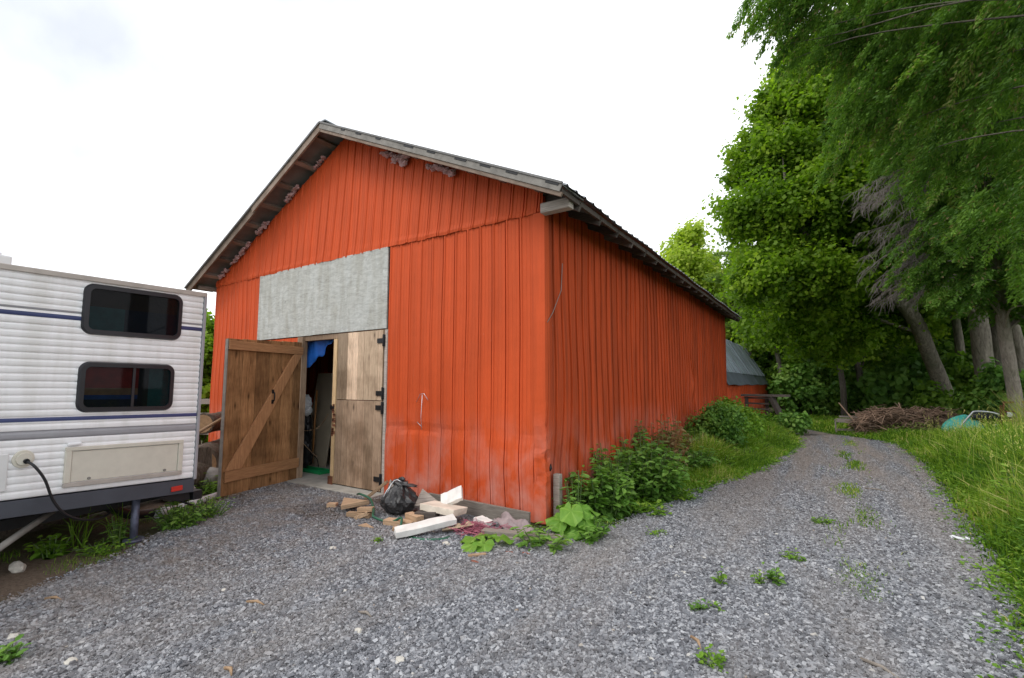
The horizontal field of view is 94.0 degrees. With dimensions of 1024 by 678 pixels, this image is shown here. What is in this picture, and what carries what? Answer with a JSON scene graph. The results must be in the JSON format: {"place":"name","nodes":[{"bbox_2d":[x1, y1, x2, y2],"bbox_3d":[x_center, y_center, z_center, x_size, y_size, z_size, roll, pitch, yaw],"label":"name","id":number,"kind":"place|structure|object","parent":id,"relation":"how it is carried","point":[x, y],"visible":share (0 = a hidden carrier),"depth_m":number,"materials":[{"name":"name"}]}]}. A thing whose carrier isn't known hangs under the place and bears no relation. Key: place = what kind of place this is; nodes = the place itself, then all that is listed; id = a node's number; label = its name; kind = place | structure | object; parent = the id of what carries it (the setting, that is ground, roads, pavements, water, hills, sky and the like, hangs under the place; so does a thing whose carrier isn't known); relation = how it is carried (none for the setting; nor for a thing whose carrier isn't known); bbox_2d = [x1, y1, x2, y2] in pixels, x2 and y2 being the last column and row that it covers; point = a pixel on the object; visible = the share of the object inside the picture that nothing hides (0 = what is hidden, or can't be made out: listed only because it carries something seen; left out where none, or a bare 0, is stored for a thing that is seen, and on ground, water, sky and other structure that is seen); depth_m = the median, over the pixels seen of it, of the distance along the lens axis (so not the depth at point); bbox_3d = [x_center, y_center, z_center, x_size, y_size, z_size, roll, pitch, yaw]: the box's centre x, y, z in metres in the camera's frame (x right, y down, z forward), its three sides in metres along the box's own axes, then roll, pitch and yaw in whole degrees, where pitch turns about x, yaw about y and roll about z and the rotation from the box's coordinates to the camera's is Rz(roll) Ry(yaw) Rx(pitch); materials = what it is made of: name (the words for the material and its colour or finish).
{"place":"outdoors","nodes":[
{"label":"outdoors","id":0,"kind":"place"},
{"bbox_2d":[43,508,109,548],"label":"seed grass","id":1,"kind":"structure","parent":0,"point":[72,533],"depth_m":4.69,"materials":[{"name":"plant"}]},
{"bbox_2d":[0,0,847,319],"label":"sky","id":2,"kind":"structure","parent":0,"point":[135,135],"materials":[{"name":"white"}]},
{"bbox_2d":[0,407,1021,606],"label":"ground","id":3,"kind":"structure","parent":0,"point":[14,584],"depth_m":4.75,"materials":[{"name":"brown soil"}]},
{"bbox_2d":[8,561,26,572],"bbox_3d":[-4.235,1.958,4.090,0.177,0.101,0.104,-1,-5,10],"label":"pale rock","id":4,"kind":"object","parent":3,"relation":"on","point":[17,567],"visible":0.96,"depth_m":4.05,"materials":[{"name":"stone"}]},
{"bbox_2d":[23,533,71,560],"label":"leafy weed","id":5,"kind":"object","parent":3,"relation":"on","point":[50,549],"visible":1,"depth_m":4.45,"materials":[{"name":"green plant"}]},
{"bbox_2d":[0,252,207,550],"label":"travel trailer","id":6,"kind":"object","parent":3,"relation":"on","point":[100,391],"visible":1,"depth_m":4.40,"materials":[{"name":"silver metal"}]},
{"bbox_2d":[26,461,110,520],"bbox_3d":[-3.970,1.388,4.458,0.268,0.679,1.158,1,-5,-12],"label":"power cord","id":7,"kind":"object","parent":6,"relation":"hanging from","point":[43,477],"visible":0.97,"depth_m":4.03,"materials":[{"name":"black rubber"}]},
{"bbox_2d":[70,536,137,556],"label":"leafy weed","id":8,"kind":"object","parent":3,"relation":"on","point":[99,547],"visible":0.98,"depth_m":4.53,"materials":[{"name":"green plant"}]},
{"bbox_2d":[0,462,209,539],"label":"log","id":9,"kind":"object","parent":3,"relation":"on","point":[202,468],"visible":0.07,"depth_m":5.40,"materials":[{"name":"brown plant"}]},
{"bbox_2d":[198,438,219,467],"bbox_3d":[-5.160,2.015,8.294,0.555,0.564,2.352,2,-6,-22],"label":"log","id":10,"kind":"object","parent":9,"relation":"on","point":[208,453],"visible":0.35,"depth_m":7.29,"materials":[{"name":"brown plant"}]},
{"bbox_2d":[0,495,228,574],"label":"sparse grass","id":11,"kind":"structure","parent":3,"relation":"on","point":[98,557],"depth_m":4.35,"materials":[{"name":"plant"}]},
{"bbox_2d":[100,515,129,544],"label":"leafy weed","id":12,"kind":"object","parent":3,"relation":"on","point":[114,534],"visible":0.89,"depth_m":4.78,"materials":[{"name":"green plant"}]},
{"bbox_2d":[94,500,149,541],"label":"seed grass","id":13,"kind":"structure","parent":3,"relation":"on","point":[114,513],"depth_m":4.88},
{"bbox_2d":[104,507,156,518],"bbox_3d":[-4.435,1.863,5.295,0.104,0.458,0.990,-2,-6,18],"label":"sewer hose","id":14,"kind":"object","parent":3,"relation":"on","point":[143,513],"visible":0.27,"depth_m":5.42,"materials":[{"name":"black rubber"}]},
{"bbox_2d":[154,492,216,517],"bbox_3d":[-4.186,2.138,6.246,0.117,0.117,1.149,0,-5,3],"label":"drain pipe","id":15,"kind":"object","parent":3,"relation":"on","point":[213,495],"visible":0.28,"depth_m":6.23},
{"bbox_2d":[194,475,217,494],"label":"leafy weed","id":16,"kind":"object","parent":3,"relation":"on","point":[211,489],"visible":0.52,"depth_m":6.93,"materials":[{"name":"green plant"}]},
{"bbox_2d":[199,308,214,444],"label":"tall shrub","id":17,"kind":"object","parent":3,"relation":"on","point":[208,357],"visible":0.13,"depth_m":11.45,"materials":[{"name":"green plant"}]},
{"bbox_2d":[201,467,217,488],"bbox_3d":[-4.610,2.123,7.332,0.528,0.358,0.453,-4,-6,33],"label":"boulder","id":18,"kind":"object","parent":3,"relation":"on","point":[211,473],"visible":0.25,"depth_m":7.14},
{"bbox_2d":[184,119,740,524],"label":"barn","id":19,"kind":"structure","parent":3,"relation":"on","point":[502,336],"depth_m":7.02,"materials":[{"name":"orange paint"}]},
{"bbox_2d":[199,411,221,434],"bbox_3d":[-5.351,1.511,8.817,0.364,0.413,2.183,2,-6,-16],"label":"log","id":20,"kind":"object","parent":19,"relation":"on","point":[206,419],"visible":0.31,"depth_m":7.82,"materials":[{"name":"wood"}]},
{"bbox_2d":[217,338,303,496],"bbox_3d":[-3.799,1.129,7.370,0.119,2.270,1.409,-2,-6,20],"label":"open door","id":21,"kind":"structure","parent":19,"relation":"in","point":[258,448],"depth_m":7.27,"materials":[{"name":"brown wood"}]},
{"bbox_2d":[303,414,311,467],"bbox_3d":[-3.859,1.871,8.821,0.416,1.141,0.300,-4,-6,33],"label":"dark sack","id":22,"kind":"object","parent":19,"relation":"on","point":[307,455],"visible":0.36,"depth_m":8.71,"materials":[{"name":"black plastic"}]},
{"bbox_2d":[305,394,311,415],"bbox_3d":[-3.778,1.207,8.739,0.298,0.411,0.201,-4,-6,33],"label":"white bag","id":23,"kind":"object","parent":19,"relation":"hanging from","point":[308,405],"visible":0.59,"depth_m":8.67,"materials":[{"name":"plastic"}]},
{"bbox_2d":[310,390,318,466],"bbox_3d":[-3.735,1.670,9.006,0.534,1.404,0.115,-4,-6,33],"label":"rake","id":24,"kind":"object","parent":19,"relation":"on","point":[311,461],"visible":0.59,"depth_m":9.00,"materials":[{"name":"orange wood"}]},
{"bbox_2d":[303,466,329,474],"bbox_3d":[-3.614,2.346,8.571,0.830,0.070,0.205,-4,-6,33],"label":"plastic tray","id":25,"kind":"object","parent":19,"relation":"on","point":[314,470],"visible":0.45,"depth_m":8.42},
{"bbox_2d":[308,373,332,466],"bbox_3d":[-3.754,1.568,9.425,0.680,1.786,0.279,-4,-6,33],"label":"board","id":26,"kind":"object","parent":19,"relation":"on","point":[324,383],"visible":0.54,"depth_m":9.39,"materials":[{"name":"wood"}]},
{"bbox_2d":[307,340,333,367],"bbox_3d":[-3.336,0.278,8.221,0.950,0.623,0.103,-4,-6,33],"label":"tarpaulin","id":27,"kind":"object","parent":19,"relation":"hanging from","point":[316,350],"visible":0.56,"depth_m":8.23,"materials":[{"name":"plastic"}]},
{"bbox_2d":[327,400,383,491],"bbox_3d":[-2.380,1.597,7.250,1.235,1.315,0.078,-4,-6,33],"label":"lower door","id":28,"kind":"structure","parent":19,"relation":"in","point":[358,425],"depth_m":7.22,"materials":[{"name":"brown wood"}]},
{"bbox_2d":[336,330,385,400],"bbox_3d":[-2.331,0.409,7.330,1.118,1.045,0.078,-4,-6,33],"label":"upper door","id":29,"kind":"structure","parent":19,"relation":"in","point":[360,365],"depth_m":7.32,"materials":[{"name":"brown wood"}]},
{"bbox_2d":[429,493,530,524],"bbox_3d":[-0.441,2.056,5.777,1.562,0.185,0.035,-4,-7,35],"label":"skirting board","id":30,"kind":"object","parent":19,"relation":"attached to","point":[475,508],"visible":0.46,"depth_m":5.65,"materials":[{"name":"grey"}]},
{"bbox_2d":[552,465,587,505],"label":"thistle weed","id":31,"kind":"object","parent":3,"relation":"on","point":[573,498],"visible":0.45,"depth_m":5.48,"materials":[{"name":"green plant"}]},
{"bbox_2d":[545,501,603,540],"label":"burdock plant","id":32,"kind":"object","parent":3,"relation":"on","point":[574,516],"visible":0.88,"depth_m":5.02,"materials":[{"name":"green plant"}]},
{"bbox_2d":[564,460,639,520],"bbox_3d":[1.081,1.838,5.902,0.872,0.652,0.869,3,-6,-26],"label":"nettle clump","id":33,"kind":"object","parent":3,"relation":"on","point":[601,499],"visible":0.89,"depth_m":5.70,"materials":[{"name":"green plant"}]},
{"bbox_2d":[589,443,639,496],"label":"nettle clump","id":34,"kind":"object","parent":3,"relation":"on","point":[606,462],"visible":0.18,"depth_m":6.41,"materials":[{"name":"green plant"}]},
{"bbox_2d":[617,429,673,472],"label":"nettle clump","id":35,"kind":"object","parent":3,"relation":"on","point":[644,442],"visible":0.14,"depth_m":7.30,"materials":[{"name":"green plant"}]},
{"bbox_2d":[609,436,690,503],"bbox_3d":[1.923,1.823,6.755,1.225,0.843,1.264,-4,-6,33],"label":"nettle clump","id":36,"kind":"object","parent":3,"relation":"on","point":[659,478],"visible":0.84,"depth_m":6.49,"materials":[{"name":"green plant"}]},
{"bbox_2d":[630,413,688,476],"bbox_3d":[2.489,1.788,7.886,1.045,1.120,1.054,3,-6,-29],"label":"reddish shrub","id":37,"kind":"object","parent":3,"relation":"on","point":[673,442],"visible":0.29,"depth_m":7.80,"materials":[{"name":"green plant"}]},
{"bbox_2d":[654,421,695,465],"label":"reddish shrub","id":38,"kind":"object","parent":3,"relation":"on","point":[690,439],"visible":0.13,"depth_m":8.60,"materials":[{"name":"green plant"}]},
{"bbox_2d":[656,213,731,338],"bbox_3d":[13.960,-2.400,38.781,8.155,15.238,7.919,-5,-7,44],"label":"deciduous tree","id":39,"kind":"object","parent":3,"relation":"on","point":[684,252],"visible":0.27,"depth_m":36.90,"materials":[{"name":"green plant"}]},
{"bbox_2d":[679,444,720,470],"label":"nettle clump","id":40,"kind":"object","parent":3,"relation":"on","point":[698,460],"visible":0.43,"depth_m":8.27,"materials":[{"name":"green plant"}]},
{"bbox_2d":[600,416,806,523],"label":"verge grass","id":41,"kind":"structure","parent":3,"relation":"on","point":[746,459],"depth_m":9.33,"materials":[{"name":"plant"}]},
{"bbox_2d":[683,400,749,447],"bbox_3d":[4.525,1.989,10.615,1.499,1.246,1.367,1,-5,-8],"label":"bush","id":42,"kind":"object","parent":3,"relation":"on","point":[720,421],"visible":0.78,"depth_m":10.29,"materials":[{"name":"green plant"}]},
{"bbox_2d":[702,227,764,366],"bbox_3d":[15.383,-2.262,33.382,5.025,13.941,6.708,-4,-6,33],"label":"pine tree","id":43,"kind":"object","parent":3,"relation":"on","point":[717,276],"visible":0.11,"depth_m":32.51,"materials":[{"name":"green plant"}]},
{"bbox_2d":[714,396,779,428],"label":"bush","id":44,"kind":"object","parent":3,"relation":"on","point":[751,413],"visible":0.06,"depth_m":13.48,"materials":[{"name":"green plant"}]},
{"bbox_2d":[708,246,785,410],"bbox_3d":[14.873,-0.898,26.010,5.635,9.875,7.320,2,-6,-24],"label":"woodland tree","id":45,"kind":"object","parent":3,"relation":"on","point":[747,319],"visible":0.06,"depth_m":26.40,"materials":[{"name":"green plant"}]},
{"bbox_2d":[716,256,787,357],"bbox_3d":[18.700,-1.381,36.782,6.431,12.839,7.925,-1,-5,7],"label":"deciduous tree","id":46,"kind":"object","parent":3,"relation":"on","point":[725,263],"depth_m":38.20,"materials":[{"name":"green plant"}]},
{"bbox_2d":[737,416,768,441],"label":"bush","id":47,"kind":"object","parent":3,"relation":"on","point":[758,430],"visible":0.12,"depth_m":10.95,"materials":[{"name":"green plant"}]},
{"bbox_2d":[750,407,779,424],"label":"bush","id":48,"kind":"object","parent":3,"relation":"on","point":[770,418],"visible":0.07,"depth_m":15.05,"materials":[{"name":"green plant"}]},
{"bbox_2d":[741,394,790,415],"bbox_3d":[8.707,2.530,16.323,0.535,1.258,1.559,5,-7,-43],"label":"timber rack","id":49,"kind":"object","parent":3,"relation":"on","point":[771,398],"visible":0.53,"depth_m":16.35,"materials":[{"name":"wood"}]},
{"bbox_2d":[753,344,799,380],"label":"bush","id":50,"kind":"object","parent":3,"relation":"on","point":[767,365],"visible":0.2,"depth_m":32.20,"materials":[{"name":"green plant"}]},
{"bbox_2d":[765,370,809,411],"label":"bush","id":51,"kind":"object","parent":3,"relation":"on","point":[772,387],"visible":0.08,"depth_m":26.22,"materials":[{"name":"green plant"}]},
{"bbox_2d":[774,408,812,434],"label":"bush","id":52,"kind":"object","parent":3,"relation":"on","point":[800,423],"visible":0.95,"depth_m":14.80,"materials":[{"name":"green plant"}]},
{"bbox_2d":[765,356,850,416],"bbox_3d":[14.811,2.264,24.072,3.767,3.217,3.159,-4,-6,33],"label":"bush","id":53,"kind":"object","parent":3,"relation":"on","point":[807,386],"visible":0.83,"depth_m":23.54,"materials":[{"name":"green plant"}]},
{"bbox_2d":[765,305,882,415],"bbox_3d":[15.304,-0.658,23.658,5.365,8.955,5.678,0,-5,-1],"label":"woodland tree","id":54,"kind":"object","parent":3,"relation":"on","point":[843,390],"visible":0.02,"depth_m":21.87,"materials":[{"name":"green plant"}]},
{"bbox_2d":[795,370,863,415],"bbox_3d":[15.977,2.538,23.761,2.760,2.619,3.050,2,-6,-23],"label":"bush","id":55,"kind":"object","parent":3,"relation":"on","point":[852,379],"visible":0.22,"depth_m":23.07,"materials":[{"name":"green plant"}]},
{"bbox_2d":[701,1,959,396],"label":"maple tree","id":56,"kind":"object","parent":3,"relation":"on","point":[799,271],"visible":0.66,"depth_m":18.42,"materials":[{"name":"green plant"}]},
{"bbox_2d":[824,377,869,415],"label":"bush","id":57,"kind":"object","parent":3,"relation":"on","point":[855,401],"visible":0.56,"depth_m":22.45,"materials":[{"name":"green plant"}]},
{"bbox_2d":[726,0,1023,309],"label":"cedar tree","id":58,"kind":"object","parent":3,"relation":"on","point":[922,51],"visible":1,"depth_m":9.46,"materials":[{"name":"green plant"}]},
{"bbox_2d":[844,290,937,412],"bbox_3d":[18.809,-1.000,24.549,7.348,9.801,5.186,2,-6,-21],"label":"woodland tree","id":59,"kind":"object","parent":3,"relation":"on","point":[860,367],"visible":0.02,"depth_m":22.78,"materials":[{"name":"green plant"}]},
{"bbox_2d":[839,402,962,434],"bbox_3d":[12.856,2.562,15.354,5.097,1.018,1.890,1,-5,-11],"label":"brush pile","id":60,"kind":"object","parent":3,"relation":"on","point":[876,418],"visible":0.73,"depth_m":15.05,"materials":[{"name":"wood"}]},
{"bbox_2d":[854,351,955,409],"bbox_3d":[17.406,2.051,21.167,3.656,3.095,3.186,-4,-6,33],"label":"bush","id":61,"kind":"object","parent":3,"relation":"on","point":[890,384],"visible":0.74,"depth_m":20.73,"materials":[{"name":"green plant"}]},
{"bbox_2d":[807,414,1023,668],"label":"tall grass","id":62,"kind":"structure","parent":3,"relation":"on","point":[922,445],"depth_m":7.11,"materials":[{"name":"plant"}]},
{"bbox_2d":[959,401,1023,428],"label":"old machine","id":63,"kind":"object","parent":62,"relation":"on","point":[987,414],"visible":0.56,"depth_m":13.11,"materials":[{"name":"metal"}]},
{"bbox_2d":[828,422,1023,677],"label":"creeping leaves","id":64,"kind":"object","parent":3,"relation":"on","point":[997,619],"visible":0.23,"depth_m":4.67,"materials":[{"name":"plant"}]},
{"bbox_2d":[839,32,1023,427],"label":"cedar tree","id":65,"kind":"object","parent":3,"relation":"on","point":[973,271],"visible":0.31,"depth_m":12.76,"materials":[{"name":"green plant"}]},
{"bbox_2d":[842,41,1020,380],"bbox_3d":[13.495,-4.285,16.037,9.026,14.758,5.993,0,-5,0],"label":"spruce tree","id":66,"kind":"object","parent":3,"relation":"on","point":[981,342],"visible":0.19,"depth_m":14.65,"materials":[{"name":"grey plant"}]},
{"bbox_2d":[904,380,962,415],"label":"bush","id":67,"kind":"object","parent":3,"relation":"on","point":[932,397],"visible":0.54,"depth_m":18.77,"materials":[{"name":"green plant"}]},
{"bbox_2d":[908,233,965,355],"bbox_3d":[22.495,-2.027,25.215,8.516,11.990,6.050,1,-5,-13],"label":"woodland tree","id":68,"kind":"object","parent":3,"relation":"on","point":[959,344],"visible":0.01,"depth_m":21.89,"materials":[{"name":"grey plant"}]},
{"bbox_2d":[932,332,969,368],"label":"bush","id":69,"kind":"object","parent":3,"relation":"on","point":[948,345],"visible":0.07,"depth_m":27.21,"materials":[{"name":"green plant"}]},
{"bbox_2d":[941,348,974,393],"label":"bush","id":70,"kind":"object","parent":3,"relation":"on","point":[961,371],"visible":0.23,"depth_m":20.70,"materials":[{"name":"green plant"}]},
{"bbox_2d":[941,414,983,429],"bbox_3d":[12.784,2.475,13.516,1.085,0.676,0.630,-4,-6,33],"label":"tarp bundle","id":71,"kind":"object","parent":3,"relation":"on","point":[956,418],"visible":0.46,"depth_m":13.47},
{"bbox_2d":[916,206,1023,372],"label":"woodland tree","id":72,"kind":"object","parent":3,"relation":"on","point":[1018,338],"depth_m":17.25,"materials":[{"name":"grey plant"}]},
{"bbox_2d":[920,404,1023,496],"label":"seed stalks","id":73,"kind":"object","parent":3,"relation":"on","point":[1008,471],"visible":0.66,"depth_m":7.71,"materials":[{"name":"green plant"}]},
{"bbox_2d":[952,370,1007,427],"bbox_3d":[16.153,2.075,16.078,2.068,2.097,2.231,-4,-6,33],"label":"bush","id":74,"kind":"object","parent":3,"relation":"on","point":[973,385],"visible":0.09,"depth_m":16.27,"materials":[{"name":"green plant"}]},
{"bbox_2d":[938,291,1023,365],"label":"woodland tree","id":75,"kind":"object","parent":3,"relation":"on","point":[966,335],"visible":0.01,"depth_m":21.45,"materials":[{"name":"brown plant"}]},
{"bbox_2d":[946,357,1023,424],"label":"bush","id":76,"kind":"object","parent":3,"relation":"on","point":[994,379],"visible":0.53,"depth_m":15.21,"materials":[{"name":"green plant"}]},
{"bbox_2d":[974,389,1023,427],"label":"tall weed","id":77,"kind":"object","parent":3,"relation":"on","point":[1015,411],"visible":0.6,"depth_m":12.06,"materials":[{"name":"green plant"}]},
{"bbox_2d":[989,463,1023,502],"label":"grass weed","id":78,"kind":"object","parent":3,"relation":"on","point":[1003,486],"depth_m":5.87,"materials":[{"name":"green plant"}]},
{"bbox_2d":[0,435,1023,677],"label":"gravel","id":79,"kind":"structure","parent":0,"point":[615,606],"depth_m":3.56,"materials":[{"name":"gravel"}]},
{"bbox_2d":[0,634,30,664],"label":"weed","id":80,"kind":"object","parent":79,"relation":"on","point":[8,653],"visible":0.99,"depth_m":2.76,"materials":[{"name":"green plant"}]},
{"bbox_2d":[144,499,211,532],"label":"leafy weed","id":81,"kind":"object","parent":79,"relation":"on","point":[177,517],"visible":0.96,"depth_m":5.28,"materials":[{"name":"green plant"}]},
{"bbox_2d":[185,496,235,518],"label":"leafy weed","id":82,"kind":"object","parent":79,"relation":"on","point":[211,512],"visible":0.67,"depth_m":5.72,"materials":[{"name":"green plant"}]},
{"bbox_2d":[383,517,412,525],"bbox_3d":[-1.270,2.075,5.388,0.360,0.065,0.120,-2,-6,19],"label":"wood block","id":83,"kind":"object","parent":79,"relation":"on","point":[388,521],"depth_m":5.36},
{"bbox_2d":[380,477,417,514],"bbox_3d":[-1.396,1.933,5.923,0.478,0.457,0.462,1,-5,-7],"label":"garbage bag","id":84,"kind":"object","parent":79,"relation":"on","point":[400,497],"visible":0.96,"depth_m":5.78,"materials":[{"name":"black plastic"}]},
{"bbox_2d":[414,489,436,506],"bbox_3d":[-1.016,1.945,5.889,0.337,0.030,0.258,-9,31,9],"label":"wood block","id":85,"kind":"object","parent":84,"relation":"on","point":[424,496],"depth_m":5.86,"materials":[{"name":"brown wood"}]},
{"bbox_2d":[356,493,449,540],"bbox_3d":[-1.428,2.015,5.500,1.908,0.212,0.291,-5,-7,43],"label":"garden hose","id":86,"kind":"object","parent":79,"relation":"on","point":[379,519],"visible":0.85,"depth_m":5.35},
{"bbox_2d":[405,511,423,522],"bbox_3d":[-1.107,2.034,5.407,0.100,0.100,0.240,5,-8,-44],"label":"wood block","id":87,"kind":"object","parent":79,"relation":"on","point":[412,516],"depth_m":5.35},
{"bbox_2d":[394,514,456,538],"bbox_3d":[-0.910,1.974,5.045,0.654,0.072,0.156,-4,6,-24],"label":"foam board","id":88,"kind":"object","parent":79,"relation":"on","point":[415,528],"visible":1,"depth_m":5.00,"materials":[{"name":"plastic"}]},
{"bbox_2d":[414,510,439,519],"bbox_3d":[-0.962,2.026,5.418,0.260,0.140,0.120,-6,-7,17],"label":"wood block","id":89,"kind":"object","parent":79,"relation":"on","point":[427,515],"depth_m":5.36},
{"bbox_2d":[420,500,467,516],"bbox_3d":[-0.792,1.949,5.495,0.478,0.078,0.310,2,-10,26],"label":"foam board","id":90,"kind":"object","parent":89,"relation":"on","point":[438,507],"visible":0.9,"depth_m":5.40,"materials":[{"name":"plastic"}]},
{"bbox_2d":[441,486,462,504],"bbox_3d":[-0.712,1.871,5.649,0.278,0.057,0.198,-25,29,6],"label":"foam board","id":91,"kind":"object","parent":90,"relation":"on","point":[453,496],"visible":0.84,"depth_m":5.62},
{"bbox_2d":[448,519,511,537],"bbox_3d":[-0.394,2.018,5.129,0.738,0.150,0.587,-4,-6,33],"label":"netting","id":92,"kind":"object","parent":79,"relation":"on","point":[474,529],"visible":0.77,"depth_m":5.09,"materials":[{"name":"plastic"}]},
{"bbox_2d":[460,533,514,552],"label":"burdock plant","id":93,"kind":"object","parent":79,"relation":"on","point":[481,545],"visible":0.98,"depth_m":4.65,"materials":[{"name":"green plant"}]},
{"bbox_2d":[493,511,536,530],"bbox_3d":[0.025,2.029,5.212,0.554,0.190,0.177,-5,-7,42],"label":"rag","id":94,"kind":"object","parent":79,"relation":"on","point":[506,517],"visible":0.72,"depth_m":5.25,"materials":[{"name":"fabric"}]},
{"bbox_2d":[481,527,562,543],"bbox_3d":[0.095,2.026,4.908,0.869,0.071,0.152,-2,-6,19],"label":"plank","id":95,"kind":"object","parent":79,"relation":"on","point":[510,534],"visible":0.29,"depth_m":4.92,"materials":[{"name":"grey wood"}]},
{"bbox_2d":[510,521,575,554],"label":"thistle weed","id":96,"kind":"object","parent":79,"relation":"on","point":[538,541],"visible":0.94,"depth_m":4.66,"materials":[{"name":"green plant"}]},
{"bbox_2d":[566,516,615,546],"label":"thistle weed","id":97,"kind":"object","parent":79,"relation":"on","point":[597,534],"visible":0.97,"depth_m":4.86,"materials":[{"name":"green plant"}]},
{"bbox_2d":[626,499,672,515],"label":"lime weed","id":98,"kind":"object","parent":79,"relation":"on","point":[640,507],"visible":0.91,"depth_m":5.92,"materials":[{"name":"green plant"}]},
{"bbox_2d":[692,643,728,672],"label":"weed","id":99,"kind":"object","parent":79,"relation":"on","point":[701,655],"visible":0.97,"depth_m":2.72,"materials":[{"name":"green plant"}]},
{"bbox_2d":[762,562,785,585],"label":"weed","id":100,"kind":"object","parent":79,"relation":"on","point":[771,574],"visible":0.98,"depth_m":3.82,"materials":[{"name":"green plant"}]},
{"bbox_2d":[124,430,983,578],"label":"gravel road","id":101,"kind":"structure","parent":0,"point":[816,433],"depth_m":9.60,"materials":[{"name":"stone"}]},
{"bbox_2d":[812,437,909,600],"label":"road grass","id":102,"kind":"structure","parent":101,"relation":"on","point":[855,464],"depth_m":5.87,"materials":[{"name":"plant"}]},
{"label":"wood block","id":103,"kind":"object","parent":101,"relation":"on","visible":0},
{"bbox_2d":[341,497,368,509],"bbox_3d":[-2.004,2.064,6.073,0.337,0.055,0.258,-4,5,-22],"label":"wood block","id":104,"kind":"object","parent":103,"relation":"on","point":[347,503],"depth_m":5.98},
{"bbox_2d":[726,339,768,413],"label":"barn","id":105,"kind":"structure","parent":0,"point":[745,374],"depth_m":21.18,"materials":[{"name":"orange paint"}]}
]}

